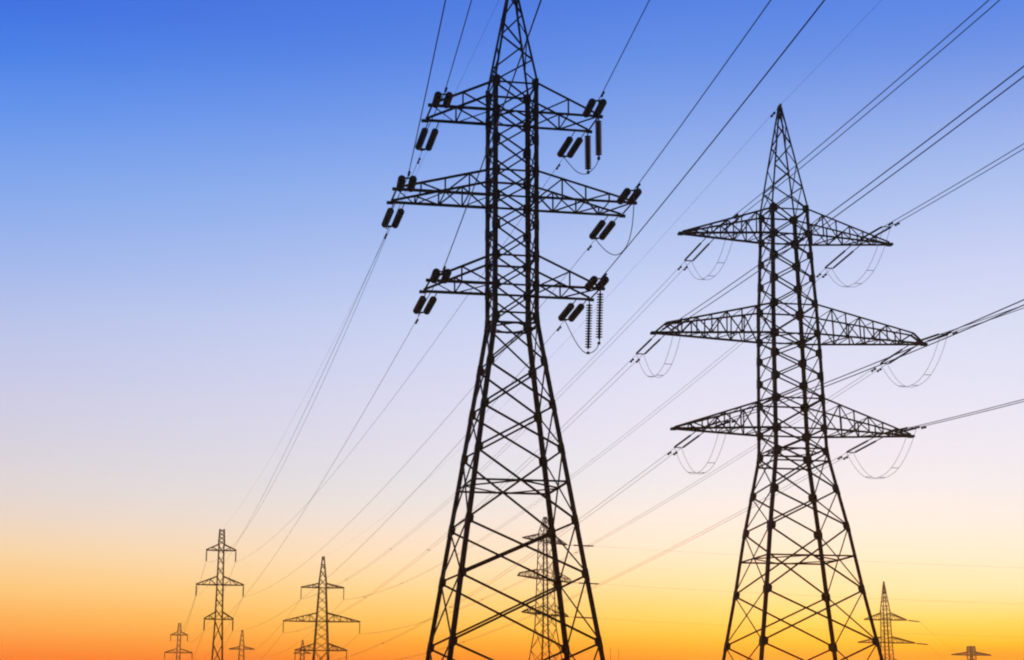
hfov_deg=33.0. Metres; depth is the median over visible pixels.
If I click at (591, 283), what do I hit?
insulator string
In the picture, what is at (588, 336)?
insulator string
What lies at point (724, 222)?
insulator string
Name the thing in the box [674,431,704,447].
insulator string
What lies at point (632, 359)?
conductor cable
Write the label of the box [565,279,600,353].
jumper cable
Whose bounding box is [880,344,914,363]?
insulator string
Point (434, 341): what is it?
conductor cable
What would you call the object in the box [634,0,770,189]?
conductor cable
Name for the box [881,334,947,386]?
jumper cable
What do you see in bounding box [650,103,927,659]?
transmission tower
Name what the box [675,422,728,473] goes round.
jumper cable
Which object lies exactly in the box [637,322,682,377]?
jumper cable
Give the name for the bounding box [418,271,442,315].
jumper cable
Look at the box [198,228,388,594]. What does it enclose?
conductor cable
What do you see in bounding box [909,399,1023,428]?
conductor cable
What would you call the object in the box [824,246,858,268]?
insulator string
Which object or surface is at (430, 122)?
jumper cable
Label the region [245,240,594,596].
conductor cable
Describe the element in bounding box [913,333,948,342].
insulator string
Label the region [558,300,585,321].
insulator string
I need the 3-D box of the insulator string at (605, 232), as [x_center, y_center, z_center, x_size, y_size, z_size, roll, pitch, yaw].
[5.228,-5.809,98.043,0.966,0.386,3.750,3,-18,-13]
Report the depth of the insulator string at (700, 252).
116.57 m
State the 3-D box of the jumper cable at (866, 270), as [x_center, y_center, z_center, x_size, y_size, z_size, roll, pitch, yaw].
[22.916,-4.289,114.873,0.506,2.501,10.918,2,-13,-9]
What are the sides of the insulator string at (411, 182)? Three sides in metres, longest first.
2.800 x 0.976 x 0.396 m
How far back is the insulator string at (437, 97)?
91.04 m
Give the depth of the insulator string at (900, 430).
109.17 m
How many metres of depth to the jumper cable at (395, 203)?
90.95 m
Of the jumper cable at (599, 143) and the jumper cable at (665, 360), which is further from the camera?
the jumper cable at (665, 360)
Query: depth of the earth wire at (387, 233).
132.99 m
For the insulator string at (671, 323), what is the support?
attached to the transmission tower at (776, 450)
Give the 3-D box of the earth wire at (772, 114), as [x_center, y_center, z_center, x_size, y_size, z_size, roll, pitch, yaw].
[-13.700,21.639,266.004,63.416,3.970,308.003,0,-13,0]
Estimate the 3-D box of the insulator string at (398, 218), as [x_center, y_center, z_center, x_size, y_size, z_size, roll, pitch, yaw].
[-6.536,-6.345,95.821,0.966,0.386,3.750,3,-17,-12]
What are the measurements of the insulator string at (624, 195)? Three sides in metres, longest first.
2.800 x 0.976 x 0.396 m
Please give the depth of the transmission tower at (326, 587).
413.14 m
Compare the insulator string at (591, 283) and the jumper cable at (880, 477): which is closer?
the insulator string at (591, 283)
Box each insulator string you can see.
[381,204,403,227]
[396,175,416,191]
[413,293,436,314]
[415,122,438,150]
[430,268,451,283]
[432,91,452,107]
[557,132,584,157]
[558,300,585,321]
[583,98,606,117]
[584,133,590,173]
[584,276,608,290]
[585,301,592,353]
[589,216,617,239]
[595,120,601,159]
[596,293,603,344]
[617,188,641,204]
[636,334,665,354]
[658,321,683,332]
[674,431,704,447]
[684,238,714,260]
[702,421,729,427]
[711,218,738,232]
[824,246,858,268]
[846,438,881,452]
[858,226,889,240]
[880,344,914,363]
[882,427,914,433]
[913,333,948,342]
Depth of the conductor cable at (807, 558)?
334.81 m
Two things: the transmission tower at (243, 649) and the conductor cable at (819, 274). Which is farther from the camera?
the transmission tower at (243, 649)
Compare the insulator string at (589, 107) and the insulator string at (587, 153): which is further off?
the insulator string at (587, 153)
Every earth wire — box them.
[224,9,494,526]
[361,111,775,533]
[784,10,871,100]
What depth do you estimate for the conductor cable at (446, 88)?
81.39 m
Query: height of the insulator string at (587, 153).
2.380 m
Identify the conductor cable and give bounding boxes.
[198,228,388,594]
[207,316,418,629]
[212,152,421,561]
[237,158,562,561]
[240,321,563,630]
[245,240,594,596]
[287,354,639,632]
[306,261,687,597]
[335,448,680,659]
[345,269,830,599]
[364,365,884,633]
[398,453,851,659]
[407,0,445,177]
[442,0,541,270]
[444,0,471,93]
[599,0,649,98]
[600,0,824,278]
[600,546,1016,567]
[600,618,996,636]
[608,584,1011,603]
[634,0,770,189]
[676,66,1023,321]
[721,299,1023,422]
[731,0,999,218]
[884,143,1023,226]
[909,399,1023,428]
[941,308,1022,334]
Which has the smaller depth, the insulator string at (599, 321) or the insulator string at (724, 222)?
the insulator string at (599, 321)
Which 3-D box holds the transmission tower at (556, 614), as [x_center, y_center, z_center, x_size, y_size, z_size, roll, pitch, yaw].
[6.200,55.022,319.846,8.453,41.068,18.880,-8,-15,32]
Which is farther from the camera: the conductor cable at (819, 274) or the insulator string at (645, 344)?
the conductor cable at (819, 274)
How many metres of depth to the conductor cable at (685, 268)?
149.17 m
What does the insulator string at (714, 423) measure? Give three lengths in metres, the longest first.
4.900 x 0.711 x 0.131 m
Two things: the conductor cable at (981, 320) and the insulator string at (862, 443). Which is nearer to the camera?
the conductor cable at (981, 320)
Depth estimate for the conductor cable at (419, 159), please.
129.50 m
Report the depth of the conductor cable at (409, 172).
72.41 m
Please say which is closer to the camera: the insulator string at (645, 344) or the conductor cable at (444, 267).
the conductor cable at (444, 267)
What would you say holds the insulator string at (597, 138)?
hanging from the transmission tower at (489, 265)
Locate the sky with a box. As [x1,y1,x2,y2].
[0,0,1023,659]
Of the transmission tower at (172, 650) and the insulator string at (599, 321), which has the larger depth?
the transmission tower at (172, 650)
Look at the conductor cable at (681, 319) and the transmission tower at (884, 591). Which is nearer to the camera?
the conductor cable at (681, 319)
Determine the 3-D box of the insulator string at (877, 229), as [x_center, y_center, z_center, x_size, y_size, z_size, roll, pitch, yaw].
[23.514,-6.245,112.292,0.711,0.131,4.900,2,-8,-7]
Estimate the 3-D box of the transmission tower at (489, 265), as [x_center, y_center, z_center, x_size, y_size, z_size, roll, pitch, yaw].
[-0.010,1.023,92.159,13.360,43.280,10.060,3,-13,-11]
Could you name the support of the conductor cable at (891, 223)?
attached to the insulator string at (877, 229)
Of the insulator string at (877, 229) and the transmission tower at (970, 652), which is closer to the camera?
the insulator string at (877, 229)
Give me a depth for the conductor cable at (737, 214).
81.52 m
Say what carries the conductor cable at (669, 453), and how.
attached to the insulator string at (688, 443)
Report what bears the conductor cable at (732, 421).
attached to the insulator string at (714, 423)
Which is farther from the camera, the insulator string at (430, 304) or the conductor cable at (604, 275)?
the insulator string at (430, 304)
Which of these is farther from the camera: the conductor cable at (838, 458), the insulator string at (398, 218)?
the conductor cable at (838, 458)
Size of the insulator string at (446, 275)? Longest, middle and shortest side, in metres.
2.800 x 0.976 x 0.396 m
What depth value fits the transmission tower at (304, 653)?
795.04 m
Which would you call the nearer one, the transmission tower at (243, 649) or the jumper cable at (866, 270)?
the jumper cable at (866, 270)
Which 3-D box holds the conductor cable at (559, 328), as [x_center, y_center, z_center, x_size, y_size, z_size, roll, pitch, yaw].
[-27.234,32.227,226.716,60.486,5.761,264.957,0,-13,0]
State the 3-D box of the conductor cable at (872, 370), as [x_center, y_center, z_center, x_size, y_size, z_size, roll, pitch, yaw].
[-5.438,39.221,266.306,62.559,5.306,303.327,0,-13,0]
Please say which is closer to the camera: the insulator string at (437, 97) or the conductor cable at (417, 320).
the insulator string at (437, 97)
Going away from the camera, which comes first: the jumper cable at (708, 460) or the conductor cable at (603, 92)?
the conductor cable at (603, 92)
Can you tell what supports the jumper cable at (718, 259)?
hanging from the insulator string at (700, 252)
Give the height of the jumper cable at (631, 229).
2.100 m
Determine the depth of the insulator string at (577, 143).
98.85 m
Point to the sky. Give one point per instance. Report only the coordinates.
(194, 194)
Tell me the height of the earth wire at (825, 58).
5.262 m
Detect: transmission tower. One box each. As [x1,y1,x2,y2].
[164,623,191,659]
[196,529,243,659]
[229,630,253,659]
[283,556,359,659]
[294,640,310,659]
[386,0,636,659]
[517,517,570,659]
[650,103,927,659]
[858,581,914,659]
[951,646,991,659]
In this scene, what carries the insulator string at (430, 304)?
attached to the transmission tower at (489, 265)
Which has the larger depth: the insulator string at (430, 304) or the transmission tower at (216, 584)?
the transmission tower at (216, 584)
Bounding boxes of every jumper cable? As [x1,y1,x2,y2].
[386,178,407,228]
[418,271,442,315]
[420,94,443,150]
[563,100,599,174]
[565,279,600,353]
[595,190,633,254]
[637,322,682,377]
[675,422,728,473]
[685,218,737,279]
[825,226,890,286]
[847,429,915,478]
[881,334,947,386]
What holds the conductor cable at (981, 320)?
attached to the insulator string at (929, 337)
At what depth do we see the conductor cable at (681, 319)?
70.08 m
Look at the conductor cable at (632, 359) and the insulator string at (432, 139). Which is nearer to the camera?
the insulator string at (432, 139)

